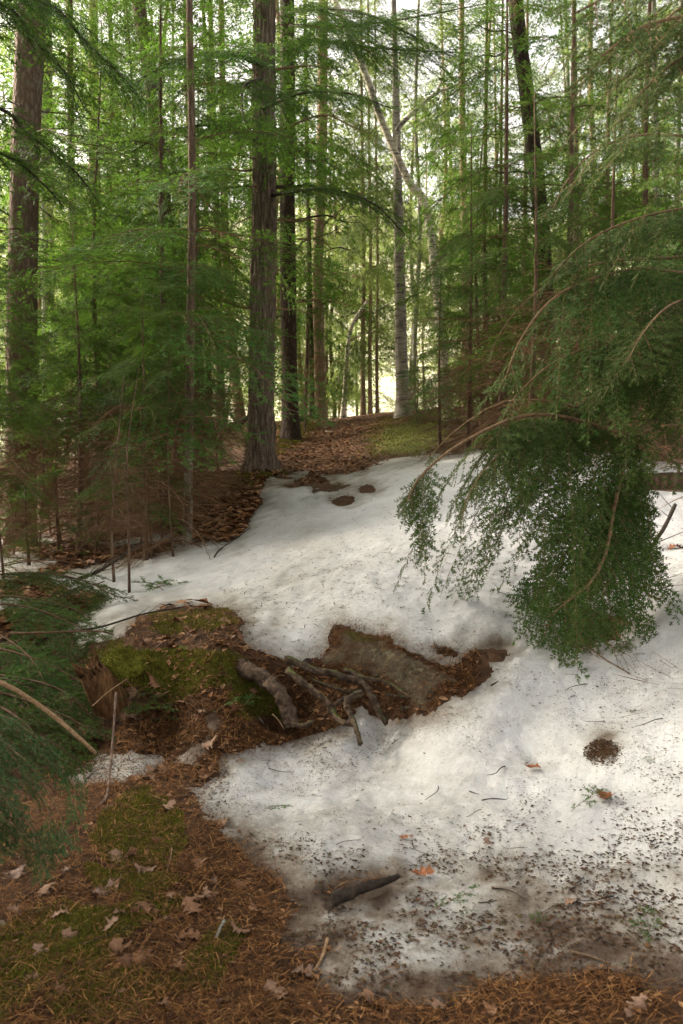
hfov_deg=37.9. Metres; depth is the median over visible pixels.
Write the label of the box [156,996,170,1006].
oak leaf
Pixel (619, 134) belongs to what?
background tree
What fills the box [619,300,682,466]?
dead sapling
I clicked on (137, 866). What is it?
oak leaf
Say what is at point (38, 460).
dead sapling
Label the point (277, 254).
background tree
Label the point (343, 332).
background tree
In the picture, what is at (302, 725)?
tree root
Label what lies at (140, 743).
oak leaf
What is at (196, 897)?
oak leaf
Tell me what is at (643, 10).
background tree
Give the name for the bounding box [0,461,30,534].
hemlock sapling
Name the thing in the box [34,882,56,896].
oak leaf
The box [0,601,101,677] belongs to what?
fallen bough
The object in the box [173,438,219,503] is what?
hemlock sapling
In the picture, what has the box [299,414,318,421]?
fallen log
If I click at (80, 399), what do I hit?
hemlock sapling
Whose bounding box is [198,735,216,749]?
oak leaf
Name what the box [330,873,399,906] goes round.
bark chunk
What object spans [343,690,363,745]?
tree root
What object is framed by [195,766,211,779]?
oak leaf
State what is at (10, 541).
hemlock sapling
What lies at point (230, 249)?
background tree
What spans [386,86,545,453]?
hemlock sapling
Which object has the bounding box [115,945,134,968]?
oak leaf
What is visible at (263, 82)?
pine tree
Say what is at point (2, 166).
background tree
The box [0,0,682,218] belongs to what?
sky
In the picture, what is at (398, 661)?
rock
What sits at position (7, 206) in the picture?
background tree
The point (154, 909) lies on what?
oak leaf
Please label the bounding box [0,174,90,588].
dead sapling
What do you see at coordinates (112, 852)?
oak leaf
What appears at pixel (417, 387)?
hemlock sapling
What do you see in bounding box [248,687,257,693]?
oak leaf
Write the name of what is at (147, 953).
oak leaf
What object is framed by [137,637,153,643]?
oak leaf
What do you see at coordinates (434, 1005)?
oak leaf
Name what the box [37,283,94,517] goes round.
dead sapling
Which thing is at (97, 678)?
rotten stump
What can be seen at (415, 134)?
background tree
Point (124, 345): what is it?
dead sapling
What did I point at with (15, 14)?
hemlock tree
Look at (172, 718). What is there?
hemlock sprig
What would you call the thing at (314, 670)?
tree root
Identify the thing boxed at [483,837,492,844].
oak leaf
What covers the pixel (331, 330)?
background tree
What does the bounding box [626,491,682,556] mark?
fallen branch
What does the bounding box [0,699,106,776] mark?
fallen bough
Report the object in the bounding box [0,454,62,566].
hemlock sapling
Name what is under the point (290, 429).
hemlock tree
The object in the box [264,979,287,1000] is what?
oak leaf
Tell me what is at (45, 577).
fallen bough
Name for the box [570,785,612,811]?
hemlock sprig
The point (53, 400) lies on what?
dead sapling
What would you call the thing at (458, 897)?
hemlock sprig
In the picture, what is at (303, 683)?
tree root
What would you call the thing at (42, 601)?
fallen bough
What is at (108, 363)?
dead sapling
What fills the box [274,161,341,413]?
background tree
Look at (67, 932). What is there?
oak leaf
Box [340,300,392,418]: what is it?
birch tree
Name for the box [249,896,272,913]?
oak leaf
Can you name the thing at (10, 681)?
fallen bough
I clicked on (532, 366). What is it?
hemlock sapling
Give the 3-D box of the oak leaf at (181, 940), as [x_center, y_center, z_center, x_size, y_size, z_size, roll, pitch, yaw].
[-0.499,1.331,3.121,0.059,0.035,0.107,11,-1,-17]
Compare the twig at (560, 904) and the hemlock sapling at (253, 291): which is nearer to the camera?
the twig at (560, 904)
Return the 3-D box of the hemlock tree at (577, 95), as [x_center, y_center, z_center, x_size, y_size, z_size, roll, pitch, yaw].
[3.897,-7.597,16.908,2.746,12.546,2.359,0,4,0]
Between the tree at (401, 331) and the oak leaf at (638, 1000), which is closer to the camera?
the oak leaf at (638, 1000)
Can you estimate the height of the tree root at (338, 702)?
0.072 m
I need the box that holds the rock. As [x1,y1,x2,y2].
[312,628,459,710]
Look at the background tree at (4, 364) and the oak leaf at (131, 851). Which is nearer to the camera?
the oak leaf at (131, 851)
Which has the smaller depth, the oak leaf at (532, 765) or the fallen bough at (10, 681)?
the oak leaf at (532, 765)
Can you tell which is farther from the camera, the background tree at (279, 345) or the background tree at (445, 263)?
the background tree at (279, 345)
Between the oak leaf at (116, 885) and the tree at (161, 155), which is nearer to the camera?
the oak leaf at (116, 885)
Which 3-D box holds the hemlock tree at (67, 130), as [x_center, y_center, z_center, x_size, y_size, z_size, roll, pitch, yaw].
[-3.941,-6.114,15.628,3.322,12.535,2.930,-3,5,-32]
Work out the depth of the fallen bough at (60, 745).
4.53 m
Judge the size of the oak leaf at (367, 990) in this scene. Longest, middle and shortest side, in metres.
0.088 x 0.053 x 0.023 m
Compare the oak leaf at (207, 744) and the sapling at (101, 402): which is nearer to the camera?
the oak leaf at (207, 744)
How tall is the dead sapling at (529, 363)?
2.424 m
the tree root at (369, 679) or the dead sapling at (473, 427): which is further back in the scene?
the dead sapling at (473, 427)
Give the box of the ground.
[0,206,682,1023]
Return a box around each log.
[230,415,247,430]
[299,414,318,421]
[627,472,682,489]
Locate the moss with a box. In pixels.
[0,409,461,1023]
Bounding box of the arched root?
[235,657,298,728]
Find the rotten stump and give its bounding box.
[69,644,146,719]
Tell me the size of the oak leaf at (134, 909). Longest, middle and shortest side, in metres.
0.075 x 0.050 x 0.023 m
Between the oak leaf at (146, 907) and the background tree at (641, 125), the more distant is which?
the background tree at (641, 125)
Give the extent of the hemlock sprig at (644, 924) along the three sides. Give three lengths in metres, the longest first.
0.159 x 0.102 x 0.040 m
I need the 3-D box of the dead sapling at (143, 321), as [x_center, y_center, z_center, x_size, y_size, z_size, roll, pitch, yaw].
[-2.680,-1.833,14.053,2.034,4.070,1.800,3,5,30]
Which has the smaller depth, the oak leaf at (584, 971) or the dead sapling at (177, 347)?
the oak leaf at (584, 971)
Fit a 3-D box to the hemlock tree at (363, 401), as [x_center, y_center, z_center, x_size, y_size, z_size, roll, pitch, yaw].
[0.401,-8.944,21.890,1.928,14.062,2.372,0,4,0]
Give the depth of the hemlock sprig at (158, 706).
4.97 m
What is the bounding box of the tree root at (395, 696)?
[386,692,409,698]
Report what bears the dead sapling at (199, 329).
on the ground
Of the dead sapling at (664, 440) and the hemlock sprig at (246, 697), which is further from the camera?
the dead sapling at (664, 440)
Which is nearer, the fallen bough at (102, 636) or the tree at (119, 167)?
the fallen bough at (102, 636)
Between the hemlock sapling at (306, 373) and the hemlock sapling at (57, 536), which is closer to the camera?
the hemlock sapling at (57, 536)
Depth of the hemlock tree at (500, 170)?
16.62 m
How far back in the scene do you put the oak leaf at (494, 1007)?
2.75 m
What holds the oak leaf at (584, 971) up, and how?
on the ground
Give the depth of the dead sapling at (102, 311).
11.94 m
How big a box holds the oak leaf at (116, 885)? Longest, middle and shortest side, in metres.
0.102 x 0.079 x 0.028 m
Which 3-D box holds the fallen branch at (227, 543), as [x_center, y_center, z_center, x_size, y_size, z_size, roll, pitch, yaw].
[-1.098,0.252,9.323,0.305,0.213,1.119,1,5,17]
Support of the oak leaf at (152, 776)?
on the ground
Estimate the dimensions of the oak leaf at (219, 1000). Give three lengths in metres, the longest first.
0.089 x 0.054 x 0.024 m
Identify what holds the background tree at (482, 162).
on the ground
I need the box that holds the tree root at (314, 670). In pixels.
[284,655,387,725]
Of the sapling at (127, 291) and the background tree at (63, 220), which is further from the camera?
the background tree at (63, 220)
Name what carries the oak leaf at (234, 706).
on the ground
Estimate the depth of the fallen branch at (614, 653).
4.87 m
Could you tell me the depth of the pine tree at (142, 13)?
14.53 m
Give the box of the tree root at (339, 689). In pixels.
[312,679,365,693]
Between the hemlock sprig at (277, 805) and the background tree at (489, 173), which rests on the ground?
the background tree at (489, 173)
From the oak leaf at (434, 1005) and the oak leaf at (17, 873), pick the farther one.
the oak leaf at (17, 873)
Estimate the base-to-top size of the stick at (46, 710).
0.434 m
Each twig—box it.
[492,887,527,900]
[540,902,580,913]
[578,895,613,900]
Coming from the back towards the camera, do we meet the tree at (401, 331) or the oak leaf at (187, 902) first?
the tree at (401, 331)
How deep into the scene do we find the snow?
4.45 m
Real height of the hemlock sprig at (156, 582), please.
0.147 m
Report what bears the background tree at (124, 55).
on the ground
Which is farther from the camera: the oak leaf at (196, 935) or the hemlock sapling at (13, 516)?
the hemlock sapling at (13, 516)
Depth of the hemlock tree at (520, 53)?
14.15 m
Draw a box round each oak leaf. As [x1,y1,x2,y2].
[4,861,25,880]
[5,902,21,920]
[22,973,38,980]
[32,943,49,955]
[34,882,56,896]
[50,908,73,917]
[50,981,68,995]
[62,926,79,938]
[83,1002,104,1021]
[90,877,117,896]
[93,886,104,897]
[98,916,117,933]
[102,874,121,888]
[105,937,131,957]
[107,848,124,863]
[107,944,130,953]
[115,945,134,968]
[122,847,137,860]
[126,713,142,719]
[129,738,142,746]
[129,906,140,912]
[130,948,152,966]
[132,862,156,873]
[132,900,155,913]
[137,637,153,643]
[142,774,158,781]
[145,765,159,771]
[147,673,161,688]
[149,906,160,914]
[151,837,160,846]
[155,690,169,698]
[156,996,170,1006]
[160,799,175,809]
[166,890,184,897]
[167,959,186,970]
[169,928,201,939]
[171,616,184,621]
[175,932,190,947]
[181,896,201,913]
[191,714,200,720]
[191,752,210,762]
[191,857,205,870]
[194,889,223,903]
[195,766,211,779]
[197,884,211,897]
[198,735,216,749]
[209,876,217,884]
[214,816,232,826]
[216,995,231,1003]
[227,919,253,933]
[229,702,242,711]
[231,879,250,889]
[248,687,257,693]
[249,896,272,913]
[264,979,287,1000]
[291,963,317,979]
[358,987,374,1001]
[368,1001,385,1008]
[397,834,412,838]
[409,862,434,875]
[431,997,446,1008]
[480,1000,510,1016]
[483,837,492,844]
[522,762,540,767]
[562,896,579,904]
[576,970,589,976]
[595,788,614,798]
[624,990,649,1016]
[667,544,682,549]
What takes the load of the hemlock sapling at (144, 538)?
on the ground
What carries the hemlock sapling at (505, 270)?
on the ground
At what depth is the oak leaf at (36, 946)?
3.04 m
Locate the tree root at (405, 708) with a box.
[400,705,411,710]
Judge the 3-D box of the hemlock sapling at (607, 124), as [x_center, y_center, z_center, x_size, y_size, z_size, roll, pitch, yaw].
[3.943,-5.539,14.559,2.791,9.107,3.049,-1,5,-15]
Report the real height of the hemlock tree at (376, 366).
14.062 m
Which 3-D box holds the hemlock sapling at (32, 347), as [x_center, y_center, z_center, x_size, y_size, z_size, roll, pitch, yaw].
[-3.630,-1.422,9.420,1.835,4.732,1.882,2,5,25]
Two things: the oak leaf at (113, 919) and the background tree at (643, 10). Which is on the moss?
the oak leaf at (113, 919)
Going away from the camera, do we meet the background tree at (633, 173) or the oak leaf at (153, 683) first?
the oak leaf at (153, 683)
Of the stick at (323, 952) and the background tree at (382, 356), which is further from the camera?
the background tree at (382, 356)
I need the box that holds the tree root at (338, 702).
[333,695,348,708]
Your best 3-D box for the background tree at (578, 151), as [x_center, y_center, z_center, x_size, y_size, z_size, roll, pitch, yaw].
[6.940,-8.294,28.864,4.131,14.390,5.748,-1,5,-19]
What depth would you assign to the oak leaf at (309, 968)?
2.96 m
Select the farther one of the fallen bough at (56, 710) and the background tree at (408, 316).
the background tree at (408, 316)
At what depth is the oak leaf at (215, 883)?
3.46 m
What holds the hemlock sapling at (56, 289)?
on the ground
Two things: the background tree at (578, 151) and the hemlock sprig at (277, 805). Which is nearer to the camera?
the hemlock sprig at (277, 805)
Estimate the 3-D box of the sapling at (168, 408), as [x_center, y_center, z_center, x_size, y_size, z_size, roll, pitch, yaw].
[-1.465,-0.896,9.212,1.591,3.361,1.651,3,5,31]
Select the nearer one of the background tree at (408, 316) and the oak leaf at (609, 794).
the oak leaf at (609, 794)
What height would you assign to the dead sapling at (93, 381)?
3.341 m
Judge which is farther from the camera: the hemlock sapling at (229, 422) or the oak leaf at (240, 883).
the hemlock sapling at (229, 422)
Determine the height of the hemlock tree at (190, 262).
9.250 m
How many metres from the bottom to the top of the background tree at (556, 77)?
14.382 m
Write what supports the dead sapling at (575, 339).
on the ground
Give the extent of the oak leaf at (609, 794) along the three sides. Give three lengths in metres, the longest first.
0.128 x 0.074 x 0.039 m
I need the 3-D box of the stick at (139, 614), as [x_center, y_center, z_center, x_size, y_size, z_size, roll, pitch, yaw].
[-1.338,0.664,6.085,0.731,0.190,0.267,-1,4,-7]
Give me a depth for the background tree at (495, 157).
27.93 m
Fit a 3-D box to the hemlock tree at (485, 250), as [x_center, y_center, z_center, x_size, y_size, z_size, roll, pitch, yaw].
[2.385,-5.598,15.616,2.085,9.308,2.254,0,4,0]
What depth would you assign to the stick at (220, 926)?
3.17 m
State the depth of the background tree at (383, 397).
37.88 m
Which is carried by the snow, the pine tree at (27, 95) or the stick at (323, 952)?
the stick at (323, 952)
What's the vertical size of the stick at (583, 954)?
0.013 m
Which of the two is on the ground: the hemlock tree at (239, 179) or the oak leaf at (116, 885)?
the hemlock tree at (239, 179)
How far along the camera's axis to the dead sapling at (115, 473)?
8.40 m
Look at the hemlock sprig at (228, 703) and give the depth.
4.82 m
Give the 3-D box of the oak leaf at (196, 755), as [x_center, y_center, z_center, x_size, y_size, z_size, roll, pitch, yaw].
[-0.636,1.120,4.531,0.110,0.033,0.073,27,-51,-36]
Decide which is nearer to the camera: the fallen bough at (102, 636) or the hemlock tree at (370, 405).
the fallen bough at (102, 636)
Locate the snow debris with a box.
[67,450,682,1006]
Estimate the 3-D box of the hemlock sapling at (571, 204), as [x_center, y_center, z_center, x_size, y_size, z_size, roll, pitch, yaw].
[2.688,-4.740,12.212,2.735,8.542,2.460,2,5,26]
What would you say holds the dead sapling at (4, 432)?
on the ground
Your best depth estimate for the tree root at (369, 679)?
5.02 m
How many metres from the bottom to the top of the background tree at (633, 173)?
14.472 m
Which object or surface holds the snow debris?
on the snow
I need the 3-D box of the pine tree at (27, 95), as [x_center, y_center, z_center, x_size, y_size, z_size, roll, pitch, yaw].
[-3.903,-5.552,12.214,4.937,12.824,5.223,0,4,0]
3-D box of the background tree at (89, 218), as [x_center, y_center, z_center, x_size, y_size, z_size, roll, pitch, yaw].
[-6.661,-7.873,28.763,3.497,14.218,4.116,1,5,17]
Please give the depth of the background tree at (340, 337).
39.02 m
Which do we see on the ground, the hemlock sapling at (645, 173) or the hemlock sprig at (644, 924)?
the hemlock sapling at (645, 173)
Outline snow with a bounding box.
[0,385,682,1007]
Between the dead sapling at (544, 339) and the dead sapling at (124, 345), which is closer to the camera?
the dead sapling at (544, 339)
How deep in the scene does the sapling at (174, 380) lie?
11.04 m
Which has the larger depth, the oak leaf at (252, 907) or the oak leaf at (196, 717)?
the oak leaf at (196, 717)
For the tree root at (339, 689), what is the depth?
4.99 m
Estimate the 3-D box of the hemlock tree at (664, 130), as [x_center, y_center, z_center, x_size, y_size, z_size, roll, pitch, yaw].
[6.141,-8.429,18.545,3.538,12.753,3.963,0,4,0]
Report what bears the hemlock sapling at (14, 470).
on the ground
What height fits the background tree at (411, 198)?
14.465 m
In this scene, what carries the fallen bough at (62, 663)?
on the ground
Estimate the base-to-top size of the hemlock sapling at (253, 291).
5.681 m
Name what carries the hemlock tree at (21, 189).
on the ground
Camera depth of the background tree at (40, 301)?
22.38 m
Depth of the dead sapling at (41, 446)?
11.71 m
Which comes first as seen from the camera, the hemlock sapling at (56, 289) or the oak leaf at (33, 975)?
the oak leaf at (33, 975)
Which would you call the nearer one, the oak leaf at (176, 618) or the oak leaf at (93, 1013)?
the oak leaf at (93, 1013)
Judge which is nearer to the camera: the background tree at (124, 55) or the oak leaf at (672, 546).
the oak leaf at (672, 546)
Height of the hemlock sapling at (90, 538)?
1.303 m
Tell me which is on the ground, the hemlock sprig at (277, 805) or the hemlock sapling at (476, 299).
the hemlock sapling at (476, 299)
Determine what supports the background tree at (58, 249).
on the ground
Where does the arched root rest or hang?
on the ground
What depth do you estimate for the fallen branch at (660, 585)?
5.47 m
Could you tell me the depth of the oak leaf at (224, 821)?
3.91 m
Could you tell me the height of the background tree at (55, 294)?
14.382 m
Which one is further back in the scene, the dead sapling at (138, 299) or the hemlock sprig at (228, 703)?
the dead sapling at (138, 299)
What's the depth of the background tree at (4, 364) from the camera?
28.38 m
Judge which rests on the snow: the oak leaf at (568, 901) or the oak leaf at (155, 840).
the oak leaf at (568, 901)
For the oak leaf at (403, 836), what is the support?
on the snow
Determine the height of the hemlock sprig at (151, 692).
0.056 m
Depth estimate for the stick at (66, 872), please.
3.48 m
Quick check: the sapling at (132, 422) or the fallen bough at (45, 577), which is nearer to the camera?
the fallen bough at (45, 577)
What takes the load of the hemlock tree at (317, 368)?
on the ground
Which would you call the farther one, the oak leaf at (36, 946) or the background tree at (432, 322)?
the background tree at (432, 322)
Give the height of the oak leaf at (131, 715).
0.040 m
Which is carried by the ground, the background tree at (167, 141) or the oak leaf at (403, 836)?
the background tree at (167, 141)
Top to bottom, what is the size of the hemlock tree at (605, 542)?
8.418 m
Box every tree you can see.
[0,0,65,87]
[0,0,111,416]
[0,0,144,497]
[0,0,150,338]
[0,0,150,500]
[0,0,153,225]
[0,0,184,383]
[0,0,216,454]
[0,0,232,546]
[0,0,359,544]
[0,9,132,404]
[0,19,40,336]
[0,74,12,436]
[0,75,103,456]
[0,148,35,445]
[0,183,5,395]
[10,0,195,545]
[39,0,280,486]
[40,0,215,487]
[56,1,132,391]
[57,5,200,407]
[62,0,264,542]
[84,0,418,471]
[94,0,308,468]
[129,9,214,391]
[132,0,299,423]
[141,0,516,439]
[155,3,212,374]
[163,33,246,413]
[164,4,250,411]
[177,0,276,422]
[200,22,312,376]
[200,165,247,408]
[206,167,304,420]
[216,0,425,422]
[230,0,347,420]
[231,1,388,414]
[244,163,328,405]
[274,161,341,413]
[275,21,394,410]
[277,104,382,417]
[297,149,360,414]
[323,0,401,414]
[323,32,489,401]
[323,127,384,417]
[324,1,420,413]
[324,143,395,415]
[331,0,454,420]
[332,0,459,417]
[333,0,521,409]
[334,0,427,412]
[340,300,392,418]
[343,72,480,405]
[374,0,482,408]
[376,0,625,403]
[392,0,565,393]
[393,0,682,683]
[405,0,519,406]
[410,0,538,410]
[418,0,553,405]
[418,61,477,407]
[419,118,496,405]
[431,0,539,436]
[453,64,528,405]
[466,58,538,419]
[473,0,563,407]
[490,0,639,404]
[491,11,623,397]
[512,48,598,393]
[513,20,637,397]
[519,0,681,390]
[529,0,682,394]
[552,38,606,382]
[555,18,682,331]
[581,0,682,365]
[584,0,682,310]
[585,60,682,332]
[616,0,682,329]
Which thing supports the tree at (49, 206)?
on the ground
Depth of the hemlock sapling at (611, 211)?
10.77 m
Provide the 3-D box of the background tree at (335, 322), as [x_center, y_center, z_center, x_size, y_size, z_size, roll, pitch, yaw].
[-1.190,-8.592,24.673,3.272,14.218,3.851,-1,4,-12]
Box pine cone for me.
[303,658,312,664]
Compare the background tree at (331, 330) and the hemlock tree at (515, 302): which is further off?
the background tree at (331, 330)
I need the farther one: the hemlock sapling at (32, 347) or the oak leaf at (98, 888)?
the hemlock sapling at (32, 347)
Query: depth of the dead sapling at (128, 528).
7.79 m
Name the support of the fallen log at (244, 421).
on the ground
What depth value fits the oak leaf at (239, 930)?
3.15 m
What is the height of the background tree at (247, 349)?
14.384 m
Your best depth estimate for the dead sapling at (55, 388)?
13.09 m
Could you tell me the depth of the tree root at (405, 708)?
4.93 m
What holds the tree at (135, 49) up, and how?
on the ground
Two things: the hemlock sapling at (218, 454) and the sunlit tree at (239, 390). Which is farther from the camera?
the sunlit tree at (239, 390)
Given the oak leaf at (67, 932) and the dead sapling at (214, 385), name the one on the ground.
the dead sapling at (214, 385)
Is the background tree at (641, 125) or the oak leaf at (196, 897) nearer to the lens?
the oak leaf at (196, 897)
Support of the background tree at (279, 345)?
on the ground
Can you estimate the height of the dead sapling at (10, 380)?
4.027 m
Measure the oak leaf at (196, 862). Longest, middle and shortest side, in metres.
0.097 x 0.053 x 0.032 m
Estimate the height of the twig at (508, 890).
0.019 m
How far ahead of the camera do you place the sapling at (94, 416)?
10.88 m
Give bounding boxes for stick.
[0,680,96,754]
[11,857,95,905]
[70,602,182,630]
[83,927,130,945]
[92,679,126,706]
[92,692,116,810]
[215,919,224,938]
[313,937,328,971]
[571,950,609,964]
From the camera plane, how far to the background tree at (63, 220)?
27.35 m
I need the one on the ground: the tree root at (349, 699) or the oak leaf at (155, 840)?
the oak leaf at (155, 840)
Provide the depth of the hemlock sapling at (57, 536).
11.23 m
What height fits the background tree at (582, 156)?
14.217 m
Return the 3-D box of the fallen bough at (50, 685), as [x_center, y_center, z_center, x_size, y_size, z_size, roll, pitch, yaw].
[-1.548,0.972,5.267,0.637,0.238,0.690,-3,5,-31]
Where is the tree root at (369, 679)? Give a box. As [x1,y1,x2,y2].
[343,667,411,698]
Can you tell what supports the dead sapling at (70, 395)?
on the ground
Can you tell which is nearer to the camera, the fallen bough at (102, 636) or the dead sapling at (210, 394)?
the fallen bough at (102, 636)
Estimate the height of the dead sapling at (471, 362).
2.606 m
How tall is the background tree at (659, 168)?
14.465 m
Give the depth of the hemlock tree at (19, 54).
7.48 m
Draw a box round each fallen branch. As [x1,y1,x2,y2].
[21,565,104,608]
[78,535,143,579]
[205,527,250,557]
[535,552,677,684]
[625,573,681,598]
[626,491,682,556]
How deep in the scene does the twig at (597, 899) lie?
3.20 m
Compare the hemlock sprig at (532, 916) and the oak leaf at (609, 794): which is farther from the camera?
the oak leaf at (609, 794)
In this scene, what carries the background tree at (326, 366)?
on the ground
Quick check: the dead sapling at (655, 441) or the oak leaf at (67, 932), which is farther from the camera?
the dead sapling at (655, 441)
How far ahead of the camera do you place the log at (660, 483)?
5.46 m
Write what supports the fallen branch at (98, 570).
on the ground
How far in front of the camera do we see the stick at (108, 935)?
3.12 m
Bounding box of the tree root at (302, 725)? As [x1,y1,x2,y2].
[292,719,313,727]
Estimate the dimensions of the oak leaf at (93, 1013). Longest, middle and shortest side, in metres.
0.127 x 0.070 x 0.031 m
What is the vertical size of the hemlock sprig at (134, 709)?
0.063 m
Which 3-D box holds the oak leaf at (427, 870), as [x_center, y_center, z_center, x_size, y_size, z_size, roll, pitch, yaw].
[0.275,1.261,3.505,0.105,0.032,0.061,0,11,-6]
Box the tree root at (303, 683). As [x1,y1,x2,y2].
[285,666,352,727]
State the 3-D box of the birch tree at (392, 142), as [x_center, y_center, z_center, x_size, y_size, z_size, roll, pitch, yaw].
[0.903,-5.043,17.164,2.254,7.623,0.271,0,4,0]
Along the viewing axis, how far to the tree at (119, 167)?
12.24 m
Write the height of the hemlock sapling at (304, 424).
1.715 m
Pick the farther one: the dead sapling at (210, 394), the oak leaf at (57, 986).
the dead sapling at (210, 394)
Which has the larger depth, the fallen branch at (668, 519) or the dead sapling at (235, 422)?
the dead sapling at (235, 422)
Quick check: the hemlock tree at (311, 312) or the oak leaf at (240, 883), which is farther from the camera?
the hemlock tree at (311, 312)
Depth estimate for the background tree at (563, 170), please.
32.37 m
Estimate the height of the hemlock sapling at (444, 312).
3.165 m
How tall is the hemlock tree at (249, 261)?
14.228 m
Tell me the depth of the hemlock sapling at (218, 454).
14.58 m
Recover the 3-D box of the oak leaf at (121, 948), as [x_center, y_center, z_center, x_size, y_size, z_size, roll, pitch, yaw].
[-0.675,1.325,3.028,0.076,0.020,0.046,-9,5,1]
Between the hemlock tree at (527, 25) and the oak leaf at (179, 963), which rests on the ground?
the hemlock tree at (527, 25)
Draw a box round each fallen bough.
[0,567,137,622]
[0,591,95,628]
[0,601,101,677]
[0,634,78,696]
[0,640,92,717]
[0,668,102,727]
[0,675,53,704]
[0,687,116,760]
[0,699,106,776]
[1,711,98,786]
[8,625,114,647]
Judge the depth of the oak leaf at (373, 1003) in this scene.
2.79 m
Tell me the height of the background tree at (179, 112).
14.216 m
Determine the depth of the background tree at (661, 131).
22.89 m
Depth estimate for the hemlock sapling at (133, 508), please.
11.63 m
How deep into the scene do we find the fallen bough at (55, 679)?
5.39 m
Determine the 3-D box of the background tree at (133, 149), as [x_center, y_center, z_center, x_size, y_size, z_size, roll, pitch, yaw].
[-5.386,-8.175,25.904,3.736,14.390,5.198,-4,6,-44]
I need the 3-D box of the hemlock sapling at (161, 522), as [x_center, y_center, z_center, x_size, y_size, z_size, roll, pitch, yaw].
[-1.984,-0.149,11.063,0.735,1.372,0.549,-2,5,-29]
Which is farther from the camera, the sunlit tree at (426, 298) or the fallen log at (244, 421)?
the sunlit tree at (426, 298)
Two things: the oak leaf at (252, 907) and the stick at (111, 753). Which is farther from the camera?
the stick at (111, 753)
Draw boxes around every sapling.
[0,53,113,518]
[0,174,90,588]
[0,220,72,560]
[0,237,63,576]
[0,294,125,547]
[0,297,121,550]
[0,347,41,531]
[0,371,42,551]
[0,392,65,526]
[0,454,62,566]
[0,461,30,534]
[0,507,27,571]
[0,712,88,886]
[2,283,162,551]
[3,249,91,532]
[4,193,152,557]
[14,277,181,551]
[20,232,119,523]
[23,227,154,545]
[28,429,91,550]
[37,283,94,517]
[37,294,163,528]
[51,254,251,558]
[58,259,220,561]
[63,265,213,568]
[64,374,161,581]
[66,201,238,541]
[66,457,124,556]
[68,205,211,539]
[87,368,167,592]
[88,226,233,522]
[92,233,249,570]
[96,245,156,521]
[97,248,207,483]
[100,428,164,535]
[114,79,288,491]
[118,267,261,516]
[130,220,252,520]
[132,437,182,538]
[146,273,260,502]
[155,237,215,486]
[170,284,258,495]
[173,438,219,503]
[203,398,231,473]
[207,364,244,460]
[227,62,361,423]
[298,361,326,432]
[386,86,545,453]
[390,334,442,425]
[392,243,487,446]
[398,294,545,461]
[406,0,596,453]
[420,68,537,428]
[430,261,580,455]
[452,60,606,451]
[456,0,667,420]
[471,279,620,446]
[485,219,650,457]
[506,0,679,416]
[511,220,681,469]
[518,10,682,447]
[540,282,682,467]
[543,0,682,412]
[585,254,682,471]
[595,34,682,461]
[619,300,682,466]
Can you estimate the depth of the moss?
3.46 m
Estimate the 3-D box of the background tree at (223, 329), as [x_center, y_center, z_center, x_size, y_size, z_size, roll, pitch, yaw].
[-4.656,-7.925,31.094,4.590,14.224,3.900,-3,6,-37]
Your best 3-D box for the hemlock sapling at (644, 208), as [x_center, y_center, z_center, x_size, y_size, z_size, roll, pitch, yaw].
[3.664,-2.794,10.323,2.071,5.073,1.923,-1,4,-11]
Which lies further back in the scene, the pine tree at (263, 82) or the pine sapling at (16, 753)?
the pine tree at (263, 82)
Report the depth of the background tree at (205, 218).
26.35 m
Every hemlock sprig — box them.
[119,688,171,700]
[121,699,176,714]
[131,575,172,591]
[136,700,182,714]
[146,716,180,720]
[212,697,237,713]
[240,694,260,709]
[265,804,291,809]
[431,883,479,911]
[528,910,549,922]
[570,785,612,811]
[628,905,662,943]
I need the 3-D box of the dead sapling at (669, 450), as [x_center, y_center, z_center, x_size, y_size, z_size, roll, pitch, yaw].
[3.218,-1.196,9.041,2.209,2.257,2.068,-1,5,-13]
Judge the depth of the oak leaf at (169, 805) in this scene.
4.02 m
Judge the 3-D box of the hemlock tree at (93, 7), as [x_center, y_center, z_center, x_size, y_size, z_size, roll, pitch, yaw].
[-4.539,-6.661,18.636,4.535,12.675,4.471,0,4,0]

